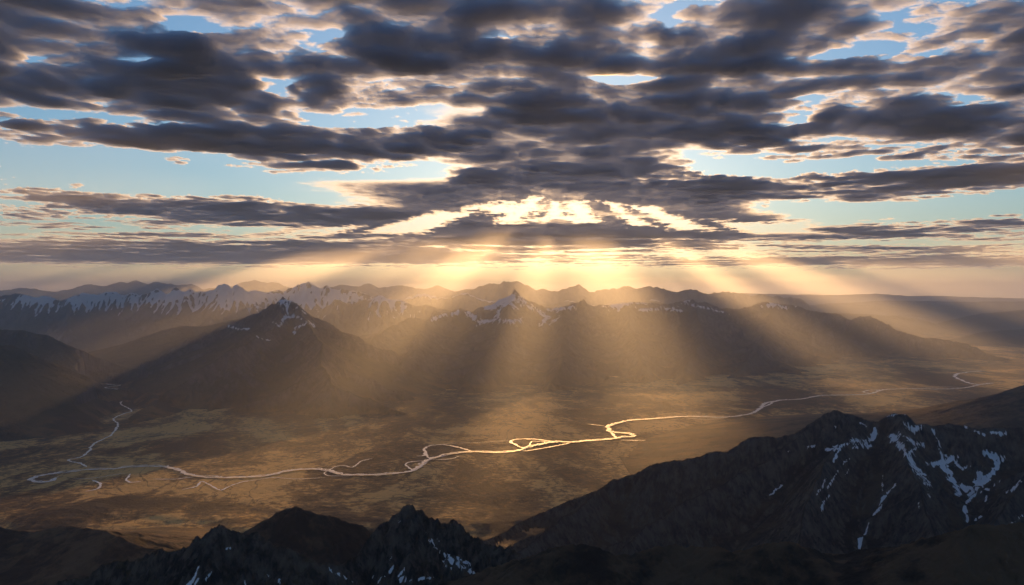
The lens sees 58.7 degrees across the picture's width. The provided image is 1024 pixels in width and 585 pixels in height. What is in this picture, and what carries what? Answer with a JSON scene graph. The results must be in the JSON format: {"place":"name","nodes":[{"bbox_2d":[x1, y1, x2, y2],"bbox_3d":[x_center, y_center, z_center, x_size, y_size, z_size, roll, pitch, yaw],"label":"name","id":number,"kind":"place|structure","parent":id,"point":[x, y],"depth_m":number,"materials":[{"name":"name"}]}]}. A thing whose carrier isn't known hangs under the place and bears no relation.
{"place":"outdoors","nodes":[
{"label":"outdoors","id":0,"kind":"place"},
{"bbox_2d":[0,330,135,390],"bbox_3d":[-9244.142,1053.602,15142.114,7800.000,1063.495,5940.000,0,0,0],"label":"foothill","id":1,"kind":"structure","parent":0,"point":[48,348],"depth_m":14836.26,"materials":[{"name":"brown"}]},
{"bbox_2d":[0,345,185,440],"bbox_3d":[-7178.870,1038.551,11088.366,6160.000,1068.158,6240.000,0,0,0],"label":"foothill","id":2,"kind":"structure","parent":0,"point":[40,397],"depth_m":10891.86,"materials":[{"name":"brown"}]},
{"bbox_2d":[67,384,131,466],"bbox_3d":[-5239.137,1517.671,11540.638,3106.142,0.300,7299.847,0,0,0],"label":"stream","id":3,"kind":"structure","parent":0,"point":[115,428],"depth_m":9643.71,"materials":[{"name":"white liquid"}]},
{"bbox_2d":[0,525,209,584],"bbox_3d":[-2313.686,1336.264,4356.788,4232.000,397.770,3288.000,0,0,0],"label":"foothill","id":4,"kind":"structure","parent":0,"point":[51,556],"depth_m":4282.60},
{"bbox_2d":[55,524,358,584],"bbox_3d":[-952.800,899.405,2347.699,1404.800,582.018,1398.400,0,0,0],"label":"crag mountain","id":5,"kind":"structure","parent":0,"point":[219,554],"depth_m":2369.60,"materials":[{"name":"grey stone"}]},
{"bbox_2d":[85,318,366,387],"bbox_3d":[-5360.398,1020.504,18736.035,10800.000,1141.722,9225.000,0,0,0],"label":"rounded hill","id":6,"kind":"structure","parent":0,"point":[133,355],"depth_m":17335.70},
{"bbox_2d":[0,280,454,300],"bbox_3d":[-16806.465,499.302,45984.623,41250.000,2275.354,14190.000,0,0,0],"label":"hazy mountain","id":7,"kind":"structure","parent":0,"point":[400,292],"depth_m":45512.60,"materials":[{"name":"grey stone"}]},
{"bbox_2d":[0,281,457,351],"bbox_3d":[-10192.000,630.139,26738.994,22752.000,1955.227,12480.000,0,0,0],"label":"snowy mountain","id":8,"kind":"structure","parent":0,"point":[86,322],"depth_m":26190.75,"materials":[{"name":"grey stone"}]},
{"bbox_2d":[100,297,451,418],"bbox_3d":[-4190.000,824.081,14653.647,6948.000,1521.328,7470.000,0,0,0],"label":"snowy mountain","id":9,"kind":"structure","parent":0,"point":[283,354],"depth_m":13221.69,"materials":[{"name":"brown stone"}]},
{"bbox_2d":[243,506,372,565],"bbox_3d":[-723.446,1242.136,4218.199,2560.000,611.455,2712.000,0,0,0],"label":"foothill","id":10,"kind":"structure","parent":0,"point":[319,539],"depth_m":3910.99,"materials":[{"name":"brown stone"}]},
{"bbox_2d":[343,504,523,584],"bbox_3d":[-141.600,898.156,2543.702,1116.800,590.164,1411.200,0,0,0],"label":"crag mountain","id":11,"kind":"structure","parent":0,"point":[408,544],"depth_m":2518.61,"materials":[{"name":"grey stone"}]},
{"bbox_2d":[27,371,991,490],"bbox_3d":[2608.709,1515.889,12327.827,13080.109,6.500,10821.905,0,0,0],"label":"river","id":12,"kind":"structure","parent":0,"point":[609,429],"depth_m":8446.61,"materials":[{"name":"beige liquid"}]},
{"bbox_2d":[0,337,1023,548],"bbox_3d":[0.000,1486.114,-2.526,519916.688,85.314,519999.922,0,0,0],"label":"ground","id":13,"kind":"structure","parent":0,"point":[483,495],"depth_m":8802.40,"materials":[{"name":"brown soil"}]},
{"bbox_2d":[0,0,1023,297],"label":"sky","id":14,"kind":"structure","parent":0,"point":[795,147],"materials":[{"name":"grey"}]},
{"bbox_2d":[404,293,664,311],"bbox_3d":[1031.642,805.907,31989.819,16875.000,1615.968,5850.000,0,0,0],"label":"hazy mountain","id":15,"kind":"structure","parent":0,"point":[467,301],"depth_m":31853.19,"materials":[{"name":"stone"}]},
{"bbox_2d":[444,281,819,311],"bbox_3d":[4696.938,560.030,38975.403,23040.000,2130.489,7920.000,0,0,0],"label":"hazy mountain","id":16,"kind":"structure","parent":0,"point":[579,293],"depth_m":38739.49,"materials":[{"name":"stone"}]},
{"bbox_2d":[359,289,1011,392],"bbox_3d":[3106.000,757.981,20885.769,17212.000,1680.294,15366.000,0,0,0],"label":"snowy mountain","id":17,"kind":"structure","parent":0,"point":[514,338],"depth_m":20120.26,"materials":[{"name":"brown stone"}]},
{"bbox_2d":[438,522,1023,584],"bbox_3d":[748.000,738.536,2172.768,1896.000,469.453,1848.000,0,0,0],"label":"foothill","id":18,"kind":"structure","parent":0,"point":[982,554],"depth_m":2090.74,"materials":[{"name":"brown stone"}]},
{"bbox_2d":[483,410,1023,557],"bbox_3d":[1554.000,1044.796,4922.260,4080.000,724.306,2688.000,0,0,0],"label":"snowy mountain","id":19,"kind":"structure","parent":0,"point":[835,482],"depth_m":4837.05,"materials":[{"name":"grey stone"}]},
{"bbox_2d":[620,385,1023,474],"bbox_3d":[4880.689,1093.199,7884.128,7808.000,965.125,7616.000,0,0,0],"label":"foothill","id":20,"kind":"structure","parent":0,"point":[1005,409],"depth_m":8384.57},
{"bbox_2d":[744,293,1023,304],"bbox_3d":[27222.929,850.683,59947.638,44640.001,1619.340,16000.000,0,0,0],"label":"hazy hill","id":21,"kind":"structure","parent":0,"point":[809,299],"depth_m":59307.76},
{"bbox_2d":[810,301,1023,323],"bbox_3d":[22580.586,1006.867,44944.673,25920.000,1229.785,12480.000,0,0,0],"label":"hazy hill","id":22,"kind":"structure","parent":0,"point":[936,312],"depth_m":43897.06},
{"bbox_2d":[837,310,1023,337],"bbox_3d":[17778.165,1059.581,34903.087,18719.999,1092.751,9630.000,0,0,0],"label":"hazy hill","id":23,"kind":"structure","parent":0,"point":[982,322],"depth_m":33494.61,"materials":[{"name":"brown"}]},
{"bbox_2d":[949,329,1023,345],"bbox_3d":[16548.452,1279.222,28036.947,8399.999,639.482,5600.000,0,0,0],"label":"hazy hill","id":24,"kind":"structure","parent":0,"point":[1005,338],"depth_m":26959.27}
]}

